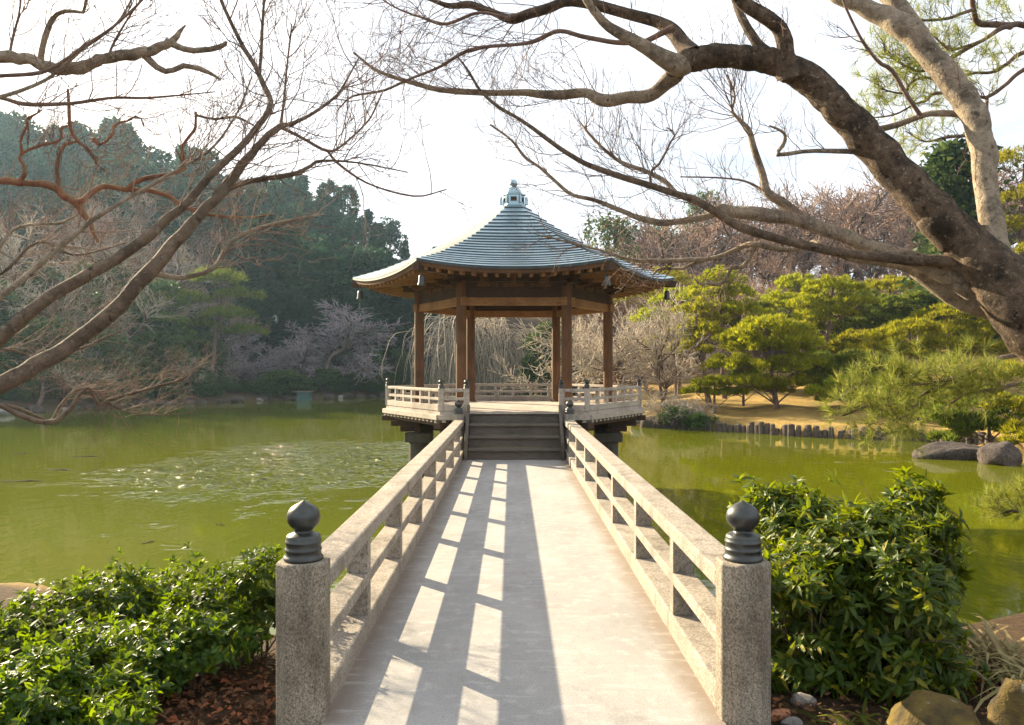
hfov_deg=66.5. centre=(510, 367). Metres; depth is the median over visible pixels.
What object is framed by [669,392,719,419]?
bare bush
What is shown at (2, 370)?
evergreen tree
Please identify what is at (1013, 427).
lawn pine
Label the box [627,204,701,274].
bare tree
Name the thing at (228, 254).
conifer
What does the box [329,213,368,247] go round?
evergreen tree
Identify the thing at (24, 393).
evergreen tree
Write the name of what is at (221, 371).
evergreen tree
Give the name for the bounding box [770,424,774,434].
bank stake
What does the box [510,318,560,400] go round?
evergreen tree
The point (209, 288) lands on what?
conifer
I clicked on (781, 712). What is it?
stone
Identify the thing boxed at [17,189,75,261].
evergreen tree
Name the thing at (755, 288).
bare tree
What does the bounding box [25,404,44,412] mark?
shore stone
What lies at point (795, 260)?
bare tree
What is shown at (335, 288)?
evergreen tree
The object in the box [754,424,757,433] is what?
bank stake
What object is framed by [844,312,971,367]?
lawn pine
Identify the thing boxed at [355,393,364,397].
shore stone
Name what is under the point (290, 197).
evergreen tree
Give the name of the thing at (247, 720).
fallen leaves
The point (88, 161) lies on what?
evergreen tree
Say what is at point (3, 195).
conifer
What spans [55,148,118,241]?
evergreen tree
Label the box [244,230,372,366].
evergreen tree
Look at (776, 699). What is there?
fallen leaves
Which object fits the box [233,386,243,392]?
evergreen tree
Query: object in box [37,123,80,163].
conifer
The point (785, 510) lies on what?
leafy shrub
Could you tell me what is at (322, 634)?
stone railing
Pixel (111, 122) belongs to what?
conifer
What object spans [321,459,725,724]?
footbridge
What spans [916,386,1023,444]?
lawn pine
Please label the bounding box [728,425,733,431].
bank stake
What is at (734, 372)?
lawn pine
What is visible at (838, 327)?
lawn pine
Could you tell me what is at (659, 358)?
bare tree
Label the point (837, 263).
bare tree
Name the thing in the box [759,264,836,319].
bare tree
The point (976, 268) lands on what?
bare maple
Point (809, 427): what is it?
bank stake
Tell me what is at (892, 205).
bare tree
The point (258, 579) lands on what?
leafy shrub
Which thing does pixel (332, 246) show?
evergreen tree
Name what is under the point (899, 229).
bare tree
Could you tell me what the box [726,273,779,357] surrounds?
bare tree
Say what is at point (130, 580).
leafy shrub
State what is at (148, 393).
evergreen tree
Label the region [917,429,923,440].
bank stake
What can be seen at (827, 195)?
bare tree
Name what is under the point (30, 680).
leafy shrub
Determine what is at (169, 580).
leafy shrub
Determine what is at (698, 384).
lawn pine
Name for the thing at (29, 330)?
cherry
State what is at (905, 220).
bare tree
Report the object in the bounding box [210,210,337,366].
conifer
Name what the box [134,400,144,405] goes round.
shore stone
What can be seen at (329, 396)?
shore stone
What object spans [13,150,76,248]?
evergreen tree
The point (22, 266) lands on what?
evergreen tree
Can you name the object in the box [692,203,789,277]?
bare tree
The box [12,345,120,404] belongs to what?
bare tree
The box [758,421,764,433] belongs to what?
bank stake
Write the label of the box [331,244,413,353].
evergreen tree
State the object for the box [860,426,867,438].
bank stake
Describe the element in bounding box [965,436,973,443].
bank stake
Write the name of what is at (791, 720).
stone
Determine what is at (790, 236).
bare tree
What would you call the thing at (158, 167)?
conifer
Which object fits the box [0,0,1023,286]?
sky
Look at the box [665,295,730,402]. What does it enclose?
lawn pine
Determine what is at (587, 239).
bare tree
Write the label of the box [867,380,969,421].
lawn pine
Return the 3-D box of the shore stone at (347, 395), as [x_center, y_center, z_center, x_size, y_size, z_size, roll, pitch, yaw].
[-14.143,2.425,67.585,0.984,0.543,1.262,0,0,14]
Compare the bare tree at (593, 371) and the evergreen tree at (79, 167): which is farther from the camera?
the evergreen tree at (79, 167)
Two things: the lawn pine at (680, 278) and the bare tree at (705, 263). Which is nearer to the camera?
the lawn pine at (680, 278)
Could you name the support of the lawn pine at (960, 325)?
on the ground
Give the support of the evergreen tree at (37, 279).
on the ground
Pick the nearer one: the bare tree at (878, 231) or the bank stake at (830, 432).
the bank stake at (830, 432)
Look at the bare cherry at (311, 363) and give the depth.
69.28 m
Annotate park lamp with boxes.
[272,315,276,368]
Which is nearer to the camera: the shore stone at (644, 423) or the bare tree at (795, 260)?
the shore stone at (644, 423)
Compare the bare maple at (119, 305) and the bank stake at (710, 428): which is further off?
the bank stake at (710, 428)
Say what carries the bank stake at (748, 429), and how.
on the ground
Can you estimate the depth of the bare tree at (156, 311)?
58.16 m
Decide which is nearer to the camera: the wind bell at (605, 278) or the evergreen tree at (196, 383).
the wind bell at (605, 278)
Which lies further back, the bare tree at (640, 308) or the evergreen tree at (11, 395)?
the bare tree at (640, 308)
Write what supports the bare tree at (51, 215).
on the ground
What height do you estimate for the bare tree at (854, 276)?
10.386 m
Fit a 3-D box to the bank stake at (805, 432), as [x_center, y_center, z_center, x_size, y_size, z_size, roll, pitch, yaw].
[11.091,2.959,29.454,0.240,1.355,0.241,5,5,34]
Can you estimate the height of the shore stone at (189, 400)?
0.469 m
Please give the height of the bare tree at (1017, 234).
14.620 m
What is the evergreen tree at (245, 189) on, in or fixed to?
on the ground
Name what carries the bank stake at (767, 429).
on the ground
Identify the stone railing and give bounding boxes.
[276,400,463,724]
[564,400,770,724]
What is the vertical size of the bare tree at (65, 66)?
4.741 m
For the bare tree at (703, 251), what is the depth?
87.52 m
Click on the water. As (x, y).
(255, 473)
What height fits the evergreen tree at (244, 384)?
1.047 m
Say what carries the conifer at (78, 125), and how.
on the ground
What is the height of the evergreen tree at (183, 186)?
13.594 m
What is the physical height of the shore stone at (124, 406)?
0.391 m
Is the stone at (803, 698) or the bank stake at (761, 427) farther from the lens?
the bank stake at (761, 427)
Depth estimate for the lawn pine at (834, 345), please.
40.81 m
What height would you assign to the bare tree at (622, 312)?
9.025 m
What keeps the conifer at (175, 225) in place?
on the ground
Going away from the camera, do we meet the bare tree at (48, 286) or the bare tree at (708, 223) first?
the bare tree at (48, 286)
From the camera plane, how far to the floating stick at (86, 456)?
22.89 m
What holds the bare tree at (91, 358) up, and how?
on the ground
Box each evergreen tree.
[0,109,42,149]
[0,252,53,300]
[0,274,36,366]
[0,296,74,371]
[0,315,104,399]
[0,352,20,398]
[1,144,65,250]
[2,389,17,399]
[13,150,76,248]
[14,379,48,401]
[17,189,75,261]
[23,262,104,330]
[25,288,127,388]
[48,173,96,259]
[54,260,182,373]
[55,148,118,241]
[55,177,157,270]
[59,126,118,164]
[62,157,91,188]
[65,381,94,401]
[78,328,138,406]
[98,380,130,400]
[99,154,182,250]
[105,296,177,394]
[115,277,205,371]
[118,182,196,269]
[125,375,154,398]
[137,330,192,400]
[140,143,175,184]
[159,173,221,267]
[159,380,181,397]
[167,145,230,186]
[174,287,228,363]
[174,315,226,393]
[183,372,217,396]
[184,380,209,390]
[214,342,243,383]
[217,186,276,259]
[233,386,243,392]
[236,178,259,224]
[240,380,252,391]
[243,173,314,238]
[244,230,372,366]
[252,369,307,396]
[253,374,285,392]
[260,237,276,280]
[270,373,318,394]
[273,200,328,247]
[291,241,334,310]
[301,276,383,370]
[309,368,342,392]
[319,368,344,391]
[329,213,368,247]
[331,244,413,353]
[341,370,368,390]
[351,371,374,389]
[357,378,374,391]
[361,347,386,382]
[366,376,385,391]
[378,215,407,263]
[379,374,399,386]
[384,347,413,392]
[413,313,454,345]
[424,371,438,384]
[428,332,444,362]
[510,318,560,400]
[536,330,584,394]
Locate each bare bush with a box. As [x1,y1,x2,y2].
[633,385,714,427]
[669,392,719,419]
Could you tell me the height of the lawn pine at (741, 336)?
4.561 m
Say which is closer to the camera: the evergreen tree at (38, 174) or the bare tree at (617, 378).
the bare tree at (617, 378)
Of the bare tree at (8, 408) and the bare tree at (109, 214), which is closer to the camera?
the bare tree at (8, 408)
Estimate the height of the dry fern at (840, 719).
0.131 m
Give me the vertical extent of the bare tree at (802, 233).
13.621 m
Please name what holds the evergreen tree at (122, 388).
on the ground
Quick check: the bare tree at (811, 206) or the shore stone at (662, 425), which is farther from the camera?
the bare tree at (811, 206)
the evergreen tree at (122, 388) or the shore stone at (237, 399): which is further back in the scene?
the shore stone at (237, 399)
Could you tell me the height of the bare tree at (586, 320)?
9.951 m
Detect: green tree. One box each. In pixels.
[572,211,642,339]
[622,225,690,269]
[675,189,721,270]
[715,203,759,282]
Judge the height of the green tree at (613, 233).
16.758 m
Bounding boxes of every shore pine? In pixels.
[131,293,197,359]
[163,265,270,393]
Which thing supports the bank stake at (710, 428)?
on the ground
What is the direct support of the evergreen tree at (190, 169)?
on the ground
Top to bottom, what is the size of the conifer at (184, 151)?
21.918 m
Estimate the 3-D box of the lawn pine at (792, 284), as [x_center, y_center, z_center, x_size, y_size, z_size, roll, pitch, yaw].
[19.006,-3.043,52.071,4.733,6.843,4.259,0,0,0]
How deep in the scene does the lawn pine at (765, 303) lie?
45.30 m
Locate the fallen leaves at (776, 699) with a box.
[80,641,1023,724]
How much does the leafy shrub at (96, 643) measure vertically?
0.616 m
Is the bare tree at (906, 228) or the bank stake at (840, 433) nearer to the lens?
the bank stake at (840, 433)
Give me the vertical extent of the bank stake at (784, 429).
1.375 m
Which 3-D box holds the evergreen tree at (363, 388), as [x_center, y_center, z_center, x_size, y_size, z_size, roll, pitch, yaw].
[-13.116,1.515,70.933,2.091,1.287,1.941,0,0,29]
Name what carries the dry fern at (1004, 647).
on the ground
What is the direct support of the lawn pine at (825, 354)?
on the ground
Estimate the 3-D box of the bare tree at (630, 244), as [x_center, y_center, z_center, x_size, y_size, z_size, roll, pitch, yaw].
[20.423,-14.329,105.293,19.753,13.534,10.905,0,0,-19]
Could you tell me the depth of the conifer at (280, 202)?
111.02 m
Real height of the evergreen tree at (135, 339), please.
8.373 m
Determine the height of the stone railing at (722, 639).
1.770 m
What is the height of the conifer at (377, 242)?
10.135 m
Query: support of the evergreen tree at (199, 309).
on the ground
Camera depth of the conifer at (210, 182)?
106.78 m
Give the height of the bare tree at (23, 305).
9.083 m
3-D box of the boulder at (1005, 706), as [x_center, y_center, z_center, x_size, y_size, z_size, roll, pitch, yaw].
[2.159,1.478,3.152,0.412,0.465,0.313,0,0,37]
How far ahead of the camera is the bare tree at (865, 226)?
83.95 m
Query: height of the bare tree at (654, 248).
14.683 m
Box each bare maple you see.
[0,0,478,394]
[226,0,1023,362]
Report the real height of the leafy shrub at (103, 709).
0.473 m
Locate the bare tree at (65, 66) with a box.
[0,0,258,152]
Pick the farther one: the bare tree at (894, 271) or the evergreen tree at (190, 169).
the evergreen tree at (190, 169)
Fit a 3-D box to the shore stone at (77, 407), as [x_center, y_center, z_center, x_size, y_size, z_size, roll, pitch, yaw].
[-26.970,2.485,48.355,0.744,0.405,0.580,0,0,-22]
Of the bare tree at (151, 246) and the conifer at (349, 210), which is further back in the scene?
the conifer at (349, 210)
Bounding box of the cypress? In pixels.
[895,131,1019,352]
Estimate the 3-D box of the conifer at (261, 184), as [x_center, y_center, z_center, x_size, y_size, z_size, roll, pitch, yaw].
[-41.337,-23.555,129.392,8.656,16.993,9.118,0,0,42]
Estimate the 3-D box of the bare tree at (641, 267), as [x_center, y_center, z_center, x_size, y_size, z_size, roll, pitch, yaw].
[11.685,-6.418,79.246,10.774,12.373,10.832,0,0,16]
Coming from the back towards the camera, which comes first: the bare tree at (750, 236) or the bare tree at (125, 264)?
the bare tree at (750, 236)
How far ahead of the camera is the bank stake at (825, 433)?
29.09 m
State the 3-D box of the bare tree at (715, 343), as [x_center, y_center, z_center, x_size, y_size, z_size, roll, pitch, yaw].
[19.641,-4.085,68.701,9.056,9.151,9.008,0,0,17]
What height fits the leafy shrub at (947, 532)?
1.230 m
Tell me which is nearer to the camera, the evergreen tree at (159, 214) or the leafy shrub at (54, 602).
the leafy shrub at (54, 602)
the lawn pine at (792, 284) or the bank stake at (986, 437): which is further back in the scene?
the lawn pine at (792, 284)
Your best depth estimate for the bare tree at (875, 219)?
97.78 m
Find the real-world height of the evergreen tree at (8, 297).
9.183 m
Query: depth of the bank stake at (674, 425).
33.47 m
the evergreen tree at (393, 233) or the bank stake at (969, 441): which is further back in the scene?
the evergreen tree at (393, 233)
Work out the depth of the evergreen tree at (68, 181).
93.36 m
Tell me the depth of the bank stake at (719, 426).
32.07 m
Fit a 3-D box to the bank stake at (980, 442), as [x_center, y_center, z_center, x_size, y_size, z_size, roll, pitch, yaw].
[15.720,2.825,26.024,0.295,1.395,0.298,0,-2,-29]
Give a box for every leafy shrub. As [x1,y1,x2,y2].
[0,577,135,652]
[0,586,81,677]
[0,620,132,724]
[10,663,164,724]
[11,603,207,703]
[44,546,171,627]
[106,599,273,700]
[120,541,231,627]
[161,542,284,668]
[704,469,842,633]
[761,532,868,701]
[770,489,994,706]
[860,466,978,615]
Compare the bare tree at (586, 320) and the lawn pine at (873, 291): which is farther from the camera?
the bare tree at (586, 320)
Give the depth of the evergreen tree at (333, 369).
69.08 m
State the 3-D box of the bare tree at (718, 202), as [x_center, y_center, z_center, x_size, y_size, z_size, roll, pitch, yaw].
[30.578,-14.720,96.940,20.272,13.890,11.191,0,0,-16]
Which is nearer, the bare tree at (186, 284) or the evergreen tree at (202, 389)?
the evergreen tree at (202, 389)
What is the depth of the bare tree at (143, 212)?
81.46 m
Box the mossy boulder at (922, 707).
[884,690,980,724]
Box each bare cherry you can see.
[217,333,276,378]
[224,343,264,383]
[252,320,331,381]
[265,345,322,385]
[267,298,409,392]
[288,323,364,386]
[335,338,389,374]
[406,321,444,365]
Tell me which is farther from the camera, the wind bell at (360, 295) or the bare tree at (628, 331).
the bare tree at (628, 331)
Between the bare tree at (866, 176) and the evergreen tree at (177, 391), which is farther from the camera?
the bare tree at (866, 176)
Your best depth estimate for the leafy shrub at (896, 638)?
3.96 m
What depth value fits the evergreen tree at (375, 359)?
73.78 m
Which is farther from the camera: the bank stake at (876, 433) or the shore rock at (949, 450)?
the bank stake at (876, 433)
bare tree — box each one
[0,0,258,152]
[0,55,290,282]
[0,159,221,475]
[0,209,73,301]
[0,216,93,294]
[0,263,75,337]
[1,243,121,357]
[11,289,145,387]
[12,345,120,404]
[14,191,140,260]
[22,273,203,349]
[38,228,206,316]
[49,223,224,316]
[54,207,130,273]
[56,348,128,373]
[62,182,161,271]
[84,219,189,309]
[104,289,188,347]
[111,191,228,272]
[149,224,247,309]
[168,355,219,395]
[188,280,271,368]
[214,359,247,384]
[487,302,680,404]
[509,316,652,395]
[546,319,649,395]
[560,293,725,391]
[564,228,634,253]
[572,257,654,360]
[572,298,626,375]
[576,297,656,380]
[600,253,719,371]
[601,222,717,269]
[609,248,672,359]
[612,212,762,283]
[613,269,698,365]
[613,299,708,407]
[614,296,667,377]
[618,210,719,303]
[618,222,692,291]
[618,283,742,394]
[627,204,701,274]
[642,216,721,271]
[655,184,771,281]
[658,268,761,366]
[677,238,763,351]
[688,202,747,249]
[689,187,828,274]
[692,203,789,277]
[693,226,824,299]
[693,274,769,369]
[717,200,796,279]
[726,190,830,279]
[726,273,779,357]
[729,275,787,352]
[744,224,811,296]
[745,177,906,262]
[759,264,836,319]
[763,190,835,277]
[764,195,822,273]
[764,267,845,356]
[788,187,896,274]
[797,192,899,290]
[799,177,911,247]
[804,225,881,281]
[805,217,877,314]
[819,177,901,282]
[821,161,901,268]
[828,224,908,284]
[851,184,907,276]
[862,265,910,292]
[866,189,911,274]
[878,185,963,276]
[885,199,929,246]
[890,216,927,281]
[891,222,925,250]
[998,162,1021,210]
[998,169,1020,245]
[999,172,1021,241]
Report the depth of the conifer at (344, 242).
85.87 m
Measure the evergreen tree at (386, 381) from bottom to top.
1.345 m
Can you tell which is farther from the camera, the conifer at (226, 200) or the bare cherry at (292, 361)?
the conifer at (226, 200)
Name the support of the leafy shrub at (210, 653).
on the ground
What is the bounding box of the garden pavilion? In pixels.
[351,179,675,479]
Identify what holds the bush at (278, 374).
on the ground
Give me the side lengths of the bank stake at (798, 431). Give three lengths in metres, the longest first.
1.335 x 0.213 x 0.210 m
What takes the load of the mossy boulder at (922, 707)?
on the ground
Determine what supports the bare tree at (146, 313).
on the ground
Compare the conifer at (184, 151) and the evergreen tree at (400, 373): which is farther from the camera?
the conifer at (184, 151)
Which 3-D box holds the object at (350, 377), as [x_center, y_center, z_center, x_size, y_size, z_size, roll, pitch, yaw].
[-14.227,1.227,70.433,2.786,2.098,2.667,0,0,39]
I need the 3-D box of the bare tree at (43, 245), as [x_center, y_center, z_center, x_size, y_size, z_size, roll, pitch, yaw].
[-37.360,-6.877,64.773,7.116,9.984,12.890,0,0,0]
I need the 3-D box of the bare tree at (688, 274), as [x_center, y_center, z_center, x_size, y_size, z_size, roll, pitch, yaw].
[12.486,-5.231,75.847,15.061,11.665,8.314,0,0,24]
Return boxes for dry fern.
[792,696,889,724]
[925,612,1023,698]
[937,637,1023,711]
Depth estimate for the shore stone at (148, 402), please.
53.63 m
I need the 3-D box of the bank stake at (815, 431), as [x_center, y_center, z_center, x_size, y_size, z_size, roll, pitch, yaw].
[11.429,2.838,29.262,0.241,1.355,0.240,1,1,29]
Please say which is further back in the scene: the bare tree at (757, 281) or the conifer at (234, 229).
the conifer at (234, 229)
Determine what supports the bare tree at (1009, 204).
on the ground
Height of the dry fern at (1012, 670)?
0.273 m
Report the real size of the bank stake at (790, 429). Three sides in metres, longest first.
1.395 x 0.298 x 0.295 m
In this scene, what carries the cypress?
on the ground
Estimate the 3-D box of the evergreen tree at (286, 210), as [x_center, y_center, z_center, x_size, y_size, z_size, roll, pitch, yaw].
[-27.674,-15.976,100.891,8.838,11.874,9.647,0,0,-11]
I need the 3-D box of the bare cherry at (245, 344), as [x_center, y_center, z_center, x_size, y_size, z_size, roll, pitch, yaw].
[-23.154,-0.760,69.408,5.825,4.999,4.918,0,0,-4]
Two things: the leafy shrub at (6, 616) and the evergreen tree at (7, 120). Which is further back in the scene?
the evergreen tree at (7, 120)
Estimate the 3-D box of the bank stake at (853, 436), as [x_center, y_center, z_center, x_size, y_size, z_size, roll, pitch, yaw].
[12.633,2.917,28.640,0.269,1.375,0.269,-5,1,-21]
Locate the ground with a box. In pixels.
[0,251,1023,724]
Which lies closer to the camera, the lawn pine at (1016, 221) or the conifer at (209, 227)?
the lawn pine at (1016, 221)
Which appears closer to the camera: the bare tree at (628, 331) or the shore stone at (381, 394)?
the bare tree at (628, 331)
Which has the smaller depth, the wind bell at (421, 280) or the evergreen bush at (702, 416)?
the wind bell at (421, 280)
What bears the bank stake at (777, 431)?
on the ground
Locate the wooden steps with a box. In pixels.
[464,405,563,459]
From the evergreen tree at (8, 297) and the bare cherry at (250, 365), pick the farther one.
the bare cherry at (250, 365)
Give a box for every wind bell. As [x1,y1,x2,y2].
[356,287,363,301]
[417,271,425,288]
[602,271,610,288]
[663,290,670,299]
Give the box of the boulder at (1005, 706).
[986,678,1023,724]
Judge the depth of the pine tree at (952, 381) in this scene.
6.75 m
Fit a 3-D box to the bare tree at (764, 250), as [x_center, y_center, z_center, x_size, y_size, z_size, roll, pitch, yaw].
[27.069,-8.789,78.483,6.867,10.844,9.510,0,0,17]
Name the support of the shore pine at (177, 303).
on the ground
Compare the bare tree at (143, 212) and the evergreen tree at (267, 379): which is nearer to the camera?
the evergreen tree at (267, 379)
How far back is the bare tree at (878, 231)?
90.79 m
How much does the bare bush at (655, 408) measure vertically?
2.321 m
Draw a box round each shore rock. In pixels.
[912,441,980,459]
[976,441,1022,465]
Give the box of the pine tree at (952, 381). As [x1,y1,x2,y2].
[813,0,1023,528]
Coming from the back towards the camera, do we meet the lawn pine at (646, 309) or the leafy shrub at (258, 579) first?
the lawn pine at (646, 309)
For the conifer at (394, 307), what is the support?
on the ground
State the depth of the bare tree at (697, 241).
88.41 m
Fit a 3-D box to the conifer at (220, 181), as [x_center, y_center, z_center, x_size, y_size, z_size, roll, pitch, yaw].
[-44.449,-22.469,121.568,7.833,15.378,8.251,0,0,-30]
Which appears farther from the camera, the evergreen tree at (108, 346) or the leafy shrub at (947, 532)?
the evergreen tree at (108, 346)
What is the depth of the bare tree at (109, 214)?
75.99 m
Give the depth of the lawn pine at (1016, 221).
43.81 m
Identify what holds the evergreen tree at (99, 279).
on the ground
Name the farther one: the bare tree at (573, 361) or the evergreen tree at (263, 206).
the evergreen tree at (263, 206)
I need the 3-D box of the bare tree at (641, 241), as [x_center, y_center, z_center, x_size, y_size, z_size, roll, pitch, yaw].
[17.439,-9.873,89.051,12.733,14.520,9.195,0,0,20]
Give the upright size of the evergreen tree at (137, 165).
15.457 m
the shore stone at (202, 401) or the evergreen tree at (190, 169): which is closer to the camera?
the shore stone at (202, 401)
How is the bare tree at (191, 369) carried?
on the ground
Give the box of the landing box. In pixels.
[292,391,313,400]
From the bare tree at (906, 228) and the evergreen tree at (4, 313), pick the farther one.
the bare tree at (906, 228)
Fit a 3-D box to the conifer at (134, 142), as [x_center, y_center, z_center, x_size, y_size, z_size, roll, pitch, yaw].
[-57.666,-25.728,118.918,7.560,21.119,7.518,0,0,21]
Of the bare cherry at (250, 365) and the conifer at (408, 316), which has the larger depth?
the conifer at (408, 316)
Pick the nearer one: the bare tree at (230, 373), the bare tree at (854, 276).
the bare tree at (230, 373)
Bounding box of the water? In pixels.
[0,396,1023,634]
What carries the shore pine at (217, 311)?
on the ground
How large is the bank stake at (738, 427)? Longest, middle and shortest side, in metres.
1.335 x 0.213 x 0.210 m
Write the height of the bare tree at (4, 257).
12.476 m
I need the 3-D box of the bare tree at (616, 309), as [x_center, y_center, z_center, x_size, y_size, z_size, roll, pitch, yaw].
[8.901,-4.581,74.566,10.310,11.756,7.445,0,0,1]
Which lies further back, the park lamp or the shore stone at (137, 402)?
the park lamp
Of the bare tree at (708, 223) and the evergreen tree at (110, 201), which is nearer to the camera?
the evergreen tree at (110, 201)
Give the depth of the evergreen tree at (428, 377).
75.00 m
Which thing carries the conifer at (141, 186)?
on the ground
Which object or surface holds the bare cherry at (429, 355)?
on the ground
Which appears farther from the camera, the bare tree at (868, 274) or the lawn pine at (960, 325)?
the bare tree at (868, 274)
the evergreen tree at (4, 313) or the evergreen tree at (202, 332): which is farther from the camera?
the evergreen tree at (202, 332)
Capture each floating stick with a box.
[2,480,39,481]
[72,455,100,456]
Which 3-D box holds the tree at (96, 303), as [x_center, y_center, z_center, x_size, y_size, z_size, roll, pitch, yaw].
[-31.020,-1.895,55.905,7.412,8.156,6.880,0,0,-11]
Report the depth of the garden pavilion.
15.40 m
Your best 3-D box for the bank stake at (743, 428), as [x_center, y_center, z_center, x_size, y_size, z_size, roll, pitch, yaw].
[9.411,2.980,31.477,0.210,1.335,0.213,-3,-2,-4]
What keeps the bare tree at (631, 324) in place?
on the ground
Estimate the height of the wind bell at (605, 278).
0.325 m
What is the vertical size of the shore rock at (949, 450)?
0.582 m
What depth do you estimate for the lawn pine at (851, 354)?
33.68 m
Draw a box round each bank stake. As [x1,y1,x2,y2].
[671,419,676,428]
[707,419,713,430]
[717,423,721,430]
[722,423,726,430]
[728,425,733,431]
[736,424,741,431]
[741,425,745,432]
[746,425,750,432]
[749,422,754,432]
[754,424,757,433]
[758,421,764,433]
[764,423,769,433]
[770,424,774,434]
[775,428,779,434]
[782,424,787,435]
[787,424,794,435]
[795,425,800,436]
[803,428,808,436]
[805,425,811,436]
[813,425,818,437]
[822,429,827,437]
[828,426,834,437]
[837,430,842,437]
[851,429,858,438]
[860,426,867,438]
[875,427,880,439]
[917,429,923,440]
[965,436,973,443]
[974,433,977,444]
[978,432,986,444]
[985,434,993,443]
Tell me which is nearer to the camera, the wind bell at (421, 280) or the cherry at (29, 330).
the wind bell at (421, 280)
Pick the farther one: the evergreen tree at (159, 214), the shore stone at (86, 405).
the evergreen tree at (159, 214)
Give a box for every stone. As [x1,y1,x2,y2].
[0,408,11,414]
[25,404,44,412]
[73,405,81,409]
[83,404,93,408]
[113,402,125,407]
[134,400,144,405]
[143,400,154,405]
[164,400,176,404]
[181,398,195,403]
[198,399,206,402]
[229,396,244,401]
[323,394,334,398]
[343,393,353,397]
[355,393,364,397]
[377,391,384,396]
[640,416,655,427]
[652,416,672,428]
[771,708,790,721]
[780,716,802,724]
[790,692,816,706]
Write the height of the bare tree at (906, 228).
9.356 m
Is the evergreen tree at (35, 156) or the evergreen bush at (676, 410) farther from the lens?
the evergreen tree at (35, 156)
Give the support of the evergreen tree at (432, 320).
on the ground
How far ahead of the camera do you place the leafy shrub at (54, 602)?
4.48 m
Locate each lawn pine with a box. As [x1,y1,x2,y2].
[613,265,707,382]
[629,286,704,378]
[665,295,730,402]
[675,263,775,398]
[677,374,749,412]
[699,312,844,408]
[703,367,771,405]
[712,296,802,357]
[761,271,830,352]
[773,342,879,378]
[784,273,881,347]
[801,296,874,346]
[803,368,886,408]
[809,346,904,402]
[816,322,916,364]
[819,288,892,330]
[831,289,938,338]
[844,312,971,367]
[850,274,918,297]
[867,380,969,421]
[908,302,1010,371]
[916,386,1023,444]
[970,145,1023,257]
[977,358,1023,449]
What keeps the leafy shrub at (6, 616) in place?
on the ground
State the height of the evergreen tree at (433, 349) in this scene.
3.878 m
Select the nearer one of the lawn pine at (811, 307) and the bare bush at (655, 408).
the bare bush at (655, 408)
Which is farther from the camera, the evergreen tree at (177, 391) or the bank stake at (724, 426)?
the evergreen tree at (177, 391)
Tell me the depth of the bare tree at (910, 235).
70.99 m
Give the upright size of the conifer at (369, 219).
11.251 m
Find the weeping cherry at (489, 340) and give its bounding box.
[382,313,541,400]
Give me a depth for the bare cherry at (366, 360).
79.77 m
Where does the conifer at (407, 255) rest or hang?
on the ground
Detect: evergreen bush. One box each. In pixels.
[657,405,698,429]
[679,411,719,429]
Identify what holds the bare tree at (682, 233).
on the ground
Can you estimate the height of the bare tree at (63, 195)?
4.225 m
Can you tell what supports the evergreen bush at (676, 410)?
on the ground
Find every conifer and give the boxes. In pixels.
[0,134,16,224]
[0,136,38,240]
[0,167,17,248]
[5,123,46,251]
[12,191,37,257]
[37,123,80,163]
[65,120,91,163]
[95,115,137,152]
[111,130,149,159]
[119,182,152,267]
[147,163,166,240]
[162,203,199,289]
[171,144,190,177]
[188,174,218,269]
[195,212,235,300]
[199,233,267,344]
[200,267,228,342]
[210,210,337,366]
[214,174,239,235]
[215,189,243,235]
[229,222,239,285]
[249,175,268,191]
[266,188,291,222]
[294,175,314,242]
[306,179,345,239]
[307,194,342,245]
[333,238,353,250]
[335,183,364,248]
[359,208,375,243]
[366,222,387,256]
[369,256,410,361]
[396,297,434,354]
[399,240,410,260]
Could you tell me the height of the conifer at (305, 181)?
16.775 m
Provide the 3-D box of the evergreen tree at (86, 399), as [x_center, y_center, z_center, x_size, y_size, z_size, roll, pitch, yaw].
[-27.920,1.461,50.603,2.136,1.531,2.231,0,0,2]
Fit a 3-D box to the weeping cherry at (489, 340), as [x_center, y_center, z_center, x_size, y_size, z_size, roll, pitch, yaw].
[-2.343,-0.117,56.977,10.609,9.795,11.438,0,0,34]
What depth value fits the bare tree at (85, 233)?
66.42 m
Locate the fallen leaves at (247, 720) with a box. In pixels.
[109,670,275,724]
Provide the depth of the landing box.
61.60 m
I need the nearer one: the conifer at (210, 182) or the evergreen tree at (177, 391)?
the evergreen tree at (177, 391)
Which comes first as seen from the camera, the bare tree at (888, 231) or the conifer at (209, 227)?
the conifer at (209, 227)
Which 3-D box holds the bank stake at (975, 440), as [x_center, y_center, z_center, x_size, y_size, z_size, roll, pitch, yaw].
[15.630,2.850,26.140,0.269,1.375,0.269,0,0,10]
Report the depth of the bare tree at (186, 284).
70.35 m
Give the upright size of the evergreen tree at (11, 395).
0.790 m
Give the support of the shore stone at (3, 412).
on the ground
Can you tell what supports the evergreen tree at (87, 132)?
on the ground
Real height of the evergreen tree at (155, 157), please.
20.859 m
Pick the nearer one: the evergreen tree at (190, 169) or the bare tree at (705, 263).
the bare tree at (705, 263)
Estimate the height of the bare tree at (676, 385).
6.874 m
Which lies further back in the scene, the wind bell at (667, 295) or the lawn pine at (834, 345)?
the lawn pine at (834, 345)
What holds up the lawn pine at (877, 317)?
on the ground
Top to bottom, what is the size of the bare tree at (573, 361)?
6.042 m
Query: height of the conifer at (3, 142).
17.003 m

